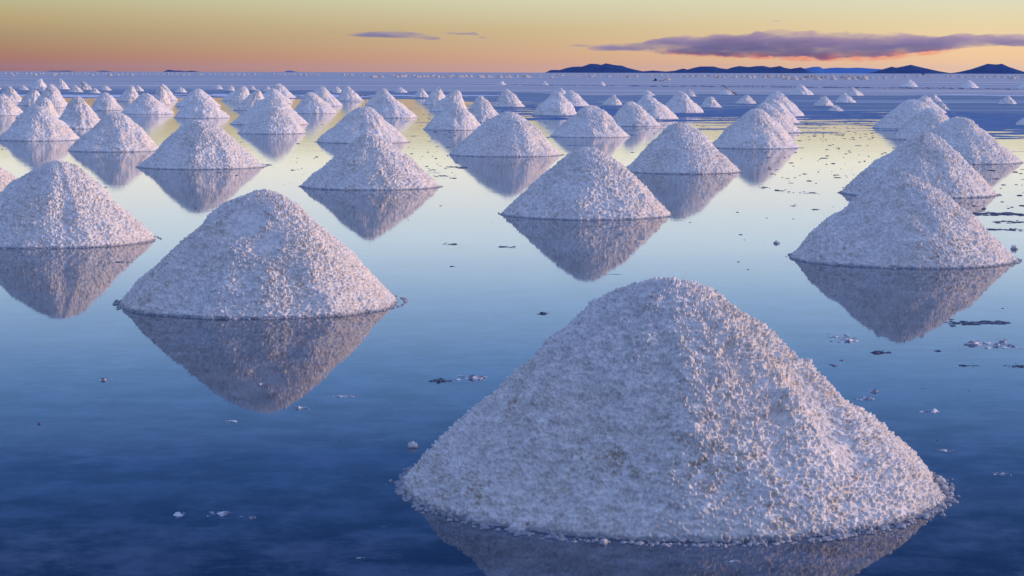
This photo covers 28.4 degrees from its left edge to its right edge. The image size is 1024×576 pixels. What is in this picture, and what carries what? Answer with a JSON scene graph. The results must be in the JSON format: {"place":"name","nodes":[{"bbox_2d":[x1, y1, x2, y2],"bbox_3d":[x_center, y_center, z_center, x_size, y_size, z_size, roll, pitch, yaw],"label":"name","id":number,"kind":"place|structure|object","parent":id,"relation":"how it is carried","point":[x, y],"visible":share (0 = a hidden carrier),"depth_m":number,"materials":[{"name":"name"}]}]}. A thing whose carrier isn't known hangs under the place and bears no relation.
{"place":"outdoors","nodes":[
{"label":"outdoors","id":0,"kind":"place"},
{"bbox_2d":[164,70,197,71],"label":"island","id":1,"kind":"structure","parent":0,"point":[178,71],"depth_m":23802.40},
{"bbox_2d":[0,96,1023,575],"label":"water","id":2,"kind":"structure","parent":0,"point":[108,476],"depth_m":14.70,"materials":[{"name":"liquid"}]},
{"bbox_2d":[0,166,16,191],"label":"salt pile","id":3,"kind":"object","parent":2,"relation":"in","point":[6,177],"visible":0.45,"depth_m":34.74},
{"bbox_2d":[16,97,59,117],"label":"salt pile","id":4,"kind":"object","parent":2,"relation":"in","point":[45,102],"visible":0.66,"depth_m":88.47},
{"bbox_2d":[0,106,79,140],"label":"salt pile","id":5,"kind":"object","parent":2,"relation":"in","point":[38,123],"visible":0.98,"depth_m":60.05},
{"bbox_2d":[0,160,155,248],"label":"salt pile","id":6,"kind":"object","parent":2,"relation":"in","point":[56,204],"visible":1,"depth_m":23.98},
{"bbox_2d":[59,96,99,128],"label":"salt pile","id":7,"kind":"object","parent":2,"relation":"in","point":[78,112],"visible":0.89,"depth_m":72.54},
{"bbox_2d":[68,112,158,151],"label":"salt pile","id":8,"kind":"object","parent":2,"relation":"in","point":[115,132],"visible":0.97,"depth_m":52.03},
{"bbox_2d":[121,93,173,113],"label":"salt pile","id":9,"kind":"object","parent":2,"relation":"in","point":[145,103],"visible":0.88,"depth_m":97.72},
{"bbox_2d":[136,120,265,169],"bbox_3d":[-6.704,-3.093,43.728,2.852,1.086,2.844,0,6,0],"label":"salt pile","id":10,"kind":"object","parent":2,"relation":"in","point":[197,145],"visible":0.98,"depth_m":43.02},
{"bbox_2d":[174,96,229,117],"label":"salt pile","id":11,"kind":"object","parent":2,"relation":"in","point":[199,107],"visible":0.94,"depth_m":89.63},
{"bbox_2d":[210,511,230,515],"bbox_3d":[-1.359,1.043,9.401,0.112,0.016,0.116,0,6,0],"label":"salt crust","id":12,"kind":"object","parent":2,"relation":"on","point":[223,513],"visible":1,"depth_m":9.41},
{"bbox_2d":[118,189,397,318],"bbox_3d":[-2.249,-0.346,18.002,2.569,1.072,2.584,0,6,0],"label":"salt pile","id":13,"kind":"object","parent":2,"relation":"in","point":[261,254],"visible":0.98,"depth_m":17.33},
{"bbox_2d":[230,96,308,124],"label":"salt pile","id":14,"kind":"object","parent":2,"relation":"in","point":[249,115],"visible":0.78,"depth_m":79.01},
{"bbox_2d":[238,106,306,133],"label":"salt pile","id":15,"kind":"object","parent":2,"relation":"in","point":[274,120],"visible":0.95,"depth_m":67.24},
{"bbox_2d":[293,405,312,408],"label":"salt crust","id":16,"kind":"object","parent":2,"relation":"on","point":[298,407],"visible":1,"depth_m":12.35},
{"bbox_2d":[294,92,336,113],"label":"salt pile","id":17,"kind":"object","parent":2,"relation":"in","point":[311,103],"visible":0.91,"depth_m":100.27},
{"bbox_2d":[316,106,408,142],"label":"salt pile","id":18,"kind":"object","parent":2,"relation":"in","point":[352,125],"visible":0.91,"depth_m":58.81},
{"bbox_2d":[301,131,440,189],"bbox_3d":[-2.547,-2.283,36.340,2.611,1.051,2.563,0,6,0],"label":"salt pile","id":19,"kind":"object","parent":2,"relation":"in","point":[369,160],"visible":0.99,"depth_m":35.69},
{"bbox_2d":[371,93,417,117],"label":"salt pile","id":20,"kind":"object","parent":2,"relation":"in","point":[386,105],"visible":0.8,"depth_m":90.88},
{"bbox_2d":[407,441,417,447],"bbox_3d":[-0.544,0.855,11.092,0.066,0.036,0.066,0,6,0],"label":"salt clod","id":21,"kind":"object","parent":2,"relation":"on","point":[412,444],"visible":1,"depth_m":11.08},
{"bbox_2d":[429,378,451,381],"bbox_3d":[-0.474,0.610,13.476,0.167,0.021,0.130,0,6,0],"label":"salt crust","id":22,"kind":"object","parent":2,"relation":"on","point":[440,380],"visible":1,"depth_m":13.45},
{"bbox_2d":[423,101,480,129],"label":"salt pile","id":23,"kind":"object","parent":2,"relation":"in","point":[455,115],"visible":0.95,"depth_m":72.05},
{"bbox_2d":[454,375,485,379],"bbox_3d":[-0.274,0.591,13.619,0.237,0.029,0.236,0,6,0],"label":"salt crust","id":24,"kind":"object","parent":2,"relation":"on","point":[472,377],"visible":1,"depth_m":13.58},
{"bbox_2d":[449,111,561,156],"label":"salt pile","id":25,"kind":"object","parent":2,"relation":"in","point":[508,134],"visible":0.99,"depth_m":49.81,"materials":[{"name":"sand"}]},
{"bbox_2d":[2,141,1022,548],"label":"loose salt","id":26,"kind":"object","parent":2,"relation":"on","point":[750,543],"visible":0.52,"depth_m":9.37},
{"bbox_2d":[508,522,527,532],"bbox_3d":[0.027,1.067,9.063,0.092,0.047,0.078,0,6,0],"label":"salt clod","id":27,"kind":"object","parent":2,"relation":"on","point":[514,527],"visible":1,"depth_m":9.04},
{"bbox_2d":[531,91,576,114],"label":"salt pile","id":28,"kind":"object","parent":2,"relation":"in","point":[556,103],"visible":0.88,"depth_m":97.37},
{"bbox_2d":[500,147,670,219],"bbox_3d":[1.075,-1.528,29.365,2.567,1.045,2.601,0,6,0],"label":"salt pile","id":29,"kind":"object","parent":2,"relation":"in","point":[589,183],"visible":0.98,"depth_m":28.72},
{"bbox_2d":[550,105,630,137],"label":"salt pile","id":30,"kind":"object","parent":2,"relation":"in","point":[591,121],"visible":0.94,"depth_m":64.50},
{"bbox_2d":[192,111,1023,440],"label":"crust flecks","id":31,"kind":"object","parent":2,"relation":"on","point":[804,173],"visible":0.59,"depth_m":46.65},
{"bbox_2d":[613,101,661,125],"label":"salt pile","id":32,"kind":"object","parent":2,"relation":"in","point":[630,113],"visible":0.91,"depth_m":77.87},
{"bbox_2d":[636,94,678,119],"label":"salt pile","id":33,"kind":"object","parent":2,"relation":"in","point":[654,108],"visible":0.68,"depth_m":89.59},
{"bbox_2d":[398,276,946,543],"bbox_3d":[0.787,0.485,10.113,2.790,1.105,2.716,0,6,0],"label":"salt pile","id":34,"kind":"object","parent":2,"relation":"in","point":[665,409],"visible":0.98,"depth_m":9.38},
{"bbox_2d":[627,122,740,173],"bbox_3d":[3.538,-2.904,42.144,2.515,1.090,2.493,0,6,0],"label":"salt pile","id":35,"kind":"object","parent":2,"relation":"in","point":[678,148],"visible":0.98,"depth_m":41.55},
{"bbox_2d":[712,108,799,148],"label":"salt pile","id":36,"kind":"object","parent":2,"relation":"in","point":[755,128],"visible":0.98,"depth_m":55.27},
{"bbox_2d":[756,102,800,132],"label":"salt pile","id":37,"kind":"object","parent":2,"relation":"in","point":[785,122],"visible":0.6,"depth_m":69.99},
{"bbox_2d":[763,91,804,115],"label":"salt pile","id":38,"kind":"object","parent":2,"relation":"in","point":[792,108],"visible":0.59,"depth_m":96.64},
{"bbox_2d":[826,333,864,346],"bbox_3d":[2.548,0.391,15.586,0.243,0.024,0.779,0,6,0],"label":"salt crust","id":39,"kind":"object","parent":2,"relation":"on","point":[847,339],"visible":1,"depth_m":15.61},
{"bbox_2d":[854,396,874,399],"bbox_3d":[2.216,0.693,12.798,0.154,0.012,0.211,0,6,0],"label":"salt crust","id":40,"kind":"object","parent":2,"relation":"on","point":[867,398],"visible":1,"depth_m":12.76},
{"bbox_2d":[866,389,878,392],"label":"salt crust","id":41,"kind":"object","parent":2,"relation":"on","point":[874,390],"visible":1,"depth_m":13.05},
{"bbox_2d":[870,350,891,352],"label":"salt crust","id":42,"kind":"object","parent":2,"relation":"on","point":[878,351],"visible":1,"depth_m":14.87},
{"bbox_2d":[872,99,928,128],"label":"salt pile","id":43,"kind":"object","parent":2,"relation":"in","point":[899,116],"visible":0.66,"depth_m":75.43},
{"bbox_2d":[789,172,1018,268],"bbox_3d":[4.333,-0.778,22.463,2.588,1.014,2.583,0,6,0],"label":"salt pile","id":44,"kind":"object","parent":2,"relation":"in","point":[903,220],"visible":0.98,"depth_m":21.82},
{"bbox_2d":[839,132,998,197],"bbox_3d":[6.913,-2.096,34.539,2.722,1.122,2.689,0,6,0],"label":"salt pile","id":45,"kind":"object","parent":2,"relation":"in","point":[936,161],"visible":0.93,"depth_m":34.00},
{"bbox_2d":[890,107,948,139],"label":"salt pile","id":46,"kind":"object","parent":2,"relation":"in","point":[926,120],"visible":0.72,"depth_m":62.82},
{"bbox_2d":[919,408,939,412],"bbox_3d":[2.532,0.741,12.304,0.136,0.022,0.126,0,6,0],"label":"salt crust","id":47,"kind":"object","parent":2,"relation":"on","point":[934,410],"visible":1,"depth_m":12.28},
{"bbox_2d":[935,476,945,482],"bbox_3d":[2.150,0.961,10.160,0.059,0.036,0.052,0,6,0],"label":"salt clod","id":48,"kind":"object","parent":2,"relation":"on","point":[940,479],"visible":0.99,"depth_m":10.15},
{"bbox_2d":[926,116,1022,164],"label":"salt pile","id":49,"kind":"object","parent":2,"relation":"in","point":[970,141],"visible":0.73,"depth_m":46.34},
{"bbox_2d":[947,319,1010,326],"bbox_3d":[3.830,0.284,16.667,0.565,0.015,0.490,0,6,0],"label":"salt crust","id":50,"kind":"object","parent":2,"relation":"on","point":[999,322],"visible":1,"depth_m":16.66},
{"bbox_2d":[964,339,1021,350],"bbox_3d":[3.612,0.416,15.328,0.419,0.034,0.650,0,6,0],"label":"salt crust","id":51,"kind":"object","parent":2,"relation":"on","point":[977,343],"visible":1,"depth_m":15.33},
{"bbox_2d":[973,212,1023,215],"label":"salt crust","id":52,"kind":"object","parent":2,"relation":"on","point":[997,214],"visible":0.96,"depth_m":29.59},
{"bbox_2d":[992,472,1011,475],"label":"salt crust","id":53,"kind":"object","parent":2,"relation":"on","point":[996,473],"visible":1,"depth_m":10.38},
{"bbox_2d":[986,228,1022,230],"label":"salt crust","id":54,"kind":"object","parent":2,"relation":"on","point":[1014,229],"visible":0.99,"depth_m":26.61},
{"bbox_2d":[995,220,1023,223],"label":"salt crust","id":55,"kind":"object","parent":2,"relation":"on","point":[1009,221],"visible":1,"depth_m":28.02},
{"bbox_2d":[0,71,1023,95],"bbox_3d":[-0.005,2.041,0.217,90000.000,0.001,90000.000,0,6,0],"label":"salt flat","id":56,"kind":"structure","parent":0,"point":[331,81],"depth_m":428.09,"materials":[{"name":"white"}]},
{"bbox_2d":[30,78,46,88],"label":"salt pile","id":57,"kind":"object","parent":56,"relation":"on","point":[38,83],"visible":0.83,"depth_m":237.40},
{"bbox_2d":[3,72,729,75],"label":"distant salt piles","id":58,"kind":"object","parent":56,"relation":"on","point":[273,73],"visible":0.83,"depth_m":1680.26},
{"bbox_2d":[899,79,917,86],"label":"salt pile","id":59,"kind":"object","parent":56,"relation":"on","point":[908,83],"visible":0.92,"depth_m":309.66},
{"bbox_2d":[960,80,978,87],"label":"salt pile","id":60,"kind":"object","parent":56,"relation":"on","point":[969,84],"visible":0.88,"depth_m":284.19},
{"bbox_2d":[1015,82,1023,88],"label":"salt pile","id":61,"kind":"object","parent":56,"relation":"on","point":[1021,86],"visible":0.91,"depth_m":276.50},
{"bbox_2d":[0,89,1023,113],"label":"wet salt","id":62,"kind":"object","parent":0,"point":[970,104],"visible":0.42,"depth_m":159.32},
{"bbox_2d":[0,94,22,115],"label":"salt pile","id":63,"kind":"object","parent":62,"relation":"on","point":[8,107],"visible":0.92,"depth_m":93.94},
{"bbox_2d":[1,86,21,101],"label":"salt pile","id":64,"kind":"object","parent":62,"relation":"on","point":[11,94],"visible":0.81,"depth_m":134.04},
{"bbox_2d":[19,85,29,89],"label":"salt pile","id":65,"kind":"object","parent":62,"relation":"on","point":[22,87],"visible":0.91,"depth_m":221.05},
{"bbox_2d":[17,89,39,105],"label":"salt pile","id":66,"kind":"object","parent":62,"relation":"on","point":[30,97],"visible":0.73,"depth_m":121.15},
{"bbox_2d":[37,85,45,91],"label":"salt pile","id":67,"kind":"object","parent":62,"relation":"on","point":[42,88],"visible":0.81,"depth_m":202.98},
{"bbox_2d":[35,84,66,106],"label":"salt pile","id":68,"kind":"object","parent":62,"relation":"on","point":[51,92],"visible":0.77,"depth_m":115.74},
{"bbox_2d":[55,78,69,88],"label":"salt pile","id":69,"kind":"object","parent":62,"relation":"on","point":[60,84],"visible":0.86,"depth_m":232.72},
{"bbox_2d":[67,85,82,91],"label":"salt pile","id":70,"kind":"object","parent":62,"relation":"on","point":[74,88],"visible":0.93,"depth_m":199.37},
{"bbox_2d":[78,81,91,89],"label":"salt heap","id":71,"kind":"object","parent":62,"relation":"on","point":[83,85],"visible":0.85,"depth_m":225.05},
{"bbox_2d":[90,88,99,93],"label":"salt pile","id":72,"kind":"object","parent":62,"relation":"on","point":[94,91],"visible":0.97,"depth_m":188.97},
{"bbox_2d":[100,85,111,90],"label":"salt pile","id":73,"kind":"object","parent":62,"relation":"on","point":[105,88],"visible":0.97,"depth_m":217.64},
{"bbox_2d":[91,92,123,109],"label":"salt pile","id":74,"kind":"object","parent":62,"relation":"on","point":[105,101],"visible":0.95,"depth_m":107.19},
{"bbox_2d":[116,85,138,100],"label":"salt pile","id":75,"kind":"object","parent":62,"relation":"on","point":[130,93],"visible":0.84,"depth_m":139.39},
{"bbox_2d":[135,85,143,90],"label":"salt pile","id":76,"kind":"object","parent":62,"relation":"on","point":[138,88],"visible":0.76,"depth_m":210.57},
{"bbox_2d":[153,86,171,104],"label":"salt pile","id":77,"kind":"object","parent":62,"relation":"on","point":[161,95],"visible":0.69,"depth_m":125.58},
{"bbox_2d":[160,84,177,100],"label":"salt pile","id":78,"kind":"object","parent":62,"relation":"on","point":[171,97],"visible":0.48,"depth_m":144.16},
{"bbox_2d":[173,87,187,92],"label":"salt pile","id":79,"kind":"object","parent":62,"relation":"on","point":[180,90],"visible":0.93,"depth_m":198.31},
{"bbox_2d":[175,88,220,106],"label":"salt pile","id":80,"kind":"object","parent":62,"relation":"on","point":[190,96],"visible":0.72,"depth_m":119.81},
{"bbox_2d":[225,86,234,90],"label":"salt pile","id":81,"kind":"object","parent":62,"relation":"on","point":[230,88],"visible":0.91,"depth_m":218.57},
{"bbox_2d":[221,86,249,100],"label":"salt pile","id":82,"kind":"object","parent":62,"relation":"on","point":[241,94],"visible":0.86,"depth_m":142.84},
{"bbox_2d":[233,90,263,110],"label":"salt pile","id":83,"kind":"object","parent":62,"relation":"on","point":[250,100],"visible":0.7,"depth_m":107.50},
{"bbox_2d":[263,88,292,103],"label":"salt pile","id":84,"kind":"object","parent":62,"relation":"on","point":[273,92],"visible":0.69,"depth_m":130.87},
{"bbox_2d":[272,84,295,97],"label":"salt pile","id":85,"kind":"object","parent":62,"relation":"on","point":[283,90],"visible":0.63,"depth_m":159.71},
{"bbox_2d":[313,86,342,105],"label":"salt pile","id":86,"kind":"object","parent":62,"relation":"on","point":[324,94],"visible":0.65,"depth_m":122.08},
{"bbox_2d":[331,86,341,92],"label":"salt pile","id":87,"kind":"object","parent":62,"relation":"on","point":[336,90],"visible":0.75,"depth_m":198.03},
{"bbox_2d":[337,86,363,100],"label":"salt pile","id":88,"kind":"object","parent":62,"relation":"on","point":[347,93],"visible":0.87,"depth_m":143.67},
{"bbox_2d":[365,88,395,104],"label":"salt pile","id":89,"kind":"object","parent":62,"relation":"on","point":[377,95],"visible":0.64,"depth_m":125.38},
{"bbox_2d":[393,86,406,92],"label":"salt pile","id":90,"kind":"object","parent":62,"relation":"on","point":[399,89],"visible":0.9,"depth_m":202.58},
{"bbox_2d":[413,88,427,97],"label":"salt pile","id":91,"kind":"object","parent":62,"relation":"on","point":[421,93],"visible":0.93,"depth_m":164.81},
{"bbox_2d":[422,87,444,103],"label":"salt pile","id":92,"kind":"object","parent":62,"relation":"on","point":[435,95],"visible":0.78,"depth_m":129.82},
{"bbox_2d":[430,90,465,111],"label":"salt pile","id":93,"kind":"object","parent":62,"relation":"on","point":[452,97],"visible":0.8,"depth_m":105.72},
{"bbox_2d":[467,96,498,121],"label":"salt pile","id":94,"kind":"object","parent":62,"relation":"on","point":[480,109],"visible":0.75,"depth_m":83.48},
{"bbox_2d":[492,89,524,106],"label":"salt pile","id":95,"kind":"object","parent":62,"relation":"on","point":[507,98],"visible":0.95,"depth_m":120.62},
{"bbox_2d":[557,88,565,94],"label":"salt pile","id":96,"kind":"object","parent":62,"relation":"on","point":[562,91],"visible":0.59,"depth_m":175.35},
{"bbox_2d":[563,90,588,105],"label":"salt pile","id":97,"kind":"object","parent":62,"relation":"on","point":[573,98],"visible":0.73,"depth_m":123.47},
{"bbox_2d":[602,95,621,104],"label":"salt pile","id":98,"kind":"object","parent":62,"relation":"on","point":[613,100],"visible":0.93,"depth_m":128.01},
{"bbox_2d":[640,90,654,95],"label":"salt pile","id":99,"kind":"object","parent":62,"relation":"on","point":[645,92],"visible":0.93,"depth_m":182.39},
{"bbox_2d":[665,91,703,112],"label":"salt pile","id":100,"kind":"object","parent":62,"relation":"on","point":[680,102],"visible":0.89,"depth_m":103.83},
{"bbox_2d":[685,89,695,96],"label":"salt pile","id":101,"kind":"object","parent":62,"relation":"on","point":[689,93],"visible":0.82,"depth_m":175.77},
{"bbox_2d":[700,97,722,107],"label":"salt pile","id":102,"kind":"object","parent":62,"relation":"on","point":[709,102],"visible":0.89,"depth_m":120.04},
{"bbox_2d":[716,88,734,94],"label":"salt pile","id":103,"kind":"object","parent":62,"relation":"on","point":[724,91],"visible":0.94,"depth_m":190.51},
{"bbox_2d":[735,95,756,103],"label":"salt pile","id":104,"kind":"object","parent":62,"relation":"on","point":[746,99],"visible":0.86,"depth_m":135.42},
{"bbox_2d":[766,99,799,122],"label":"salt pile","id":105,"kind":"object","parent":62,"relation":"on","point":[780,107],"visible":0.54,"depth_m":83.29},
{"bbox_2d":[788,85,813,94],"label":"salt pile","id":106,"kind":"object","parent":62,"relation":"on","point":[800,90],"visible":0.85,"depth_m":190.39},
{"bbox_2d":[813,96,833,105],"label":"salt pile","id":107,"kind":"object","parent":62,"relation":"on","point":[824,101],"visible":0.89,"depth_m":126.70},
{"bbox_2d":[828,105,843,110],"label":"salt pile","id":108,"kind":"object","parent":62,"relation":"on","point":[835,108],"visible":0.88,"depth_m":109.23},
{"bbox_2d":[833,93,855,102],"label":"salt pile","id":109,"kind":"object","parent":62,"relation":"on","point":[843,98],"visible":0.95,"depth_m":141.22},
{"bbox_2d":[846,87,861,95],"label":"salt pile","id":110,"kind":"object","parent":62,"relation":"on","point":[852,91],"visible":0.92,"depth_m":185.12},
{"bbox_2d":[917,96,945,112],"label":"salt pile","id":111,"kind":"object","parent":62,"relation":"on","point":[931,103],"visible":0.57,"depth_m":104.27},
{"bbox_2d":[930,93,942,101],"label":"salt pile","id":112,"kind":"object","parent":62,"relation":"on","point":[934,97],"visible":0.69,"depth_m":147.28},
{"bbox_2d":[938,102,949,109],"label":"salt pile","id":113,"kind":"object","parent":62,"relation":"on","point":[943,106],"visible":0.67,"depth_m":114.86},
{"bbox_2d":[998,95,1016,103],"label":"salt pile","id":114,"kind":"object","parent":62,"relation":"on","point":[1007,100],"visible":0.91,"depth_m":136.63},
{"bbox_2d":[1016,118,1023,124],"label":"salt pile","id":115,"kind":"object","parent":62,"relation":"on","point":[1020,122],"visible":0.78,"depth_m":80.57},
{"bbox_2d":[0,94,1023,101],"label":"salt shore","id":116,"kind":"structure","parent":0,"point":[211,95],"depth_m":177.63,"materials":[{"name":"sand"}]},
{"bbox_2d":[0,0,1023,72],"label":"sky","id":117,"kind":"structure","parent":0,"point":[505,36],"materials":[{"name":"orange"}]},
{"bbox_2d":[545,63,671,72],"bbox_3d":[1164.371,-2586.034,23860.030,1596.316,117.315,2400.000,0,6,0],"label":"hill","id":118,"kind":"structure","parent":0,"point":[598,68],"depth_m":23404.26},
{"bbox_2d":[665,66,812,72],"bbox_3d":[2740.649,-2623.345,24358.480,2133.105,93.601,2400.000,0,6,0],"label":"hill","id":119,"kind":"structure","parent":0,"point":[739,69],"depth_m":23912.78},
{"bbox_2d":[527,85,1018,89],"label":"rubble ridge","id":120,"kind":"structure","parent":0,"point":[788,86],"depth_m":293.93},
{"bbox_2d":[805,67,881,72],"bbox_3d":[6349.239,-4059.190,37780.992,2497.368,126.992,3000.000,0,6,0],"label":"hill","id":121,"kind":"structure","parent":0,"point":[838,70],"depth_m":37216.45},
{"bbox_2d":[872,65,946,73],"bbox_3d":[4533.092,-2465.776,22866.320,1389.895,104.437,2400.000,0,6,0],"label":"hill","id":122,"kind":"structure","parent":0,"point":[910,69],"depth_m":22403.67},
{"bbox_2d":[944,64,1023,73],"bbox_3d":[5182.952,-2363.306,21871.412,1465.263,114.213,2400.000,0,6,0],"label":"hill","id":123,"kind":"structure","parent":0,"point":[994,69],"depth_m":21450.44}
]}

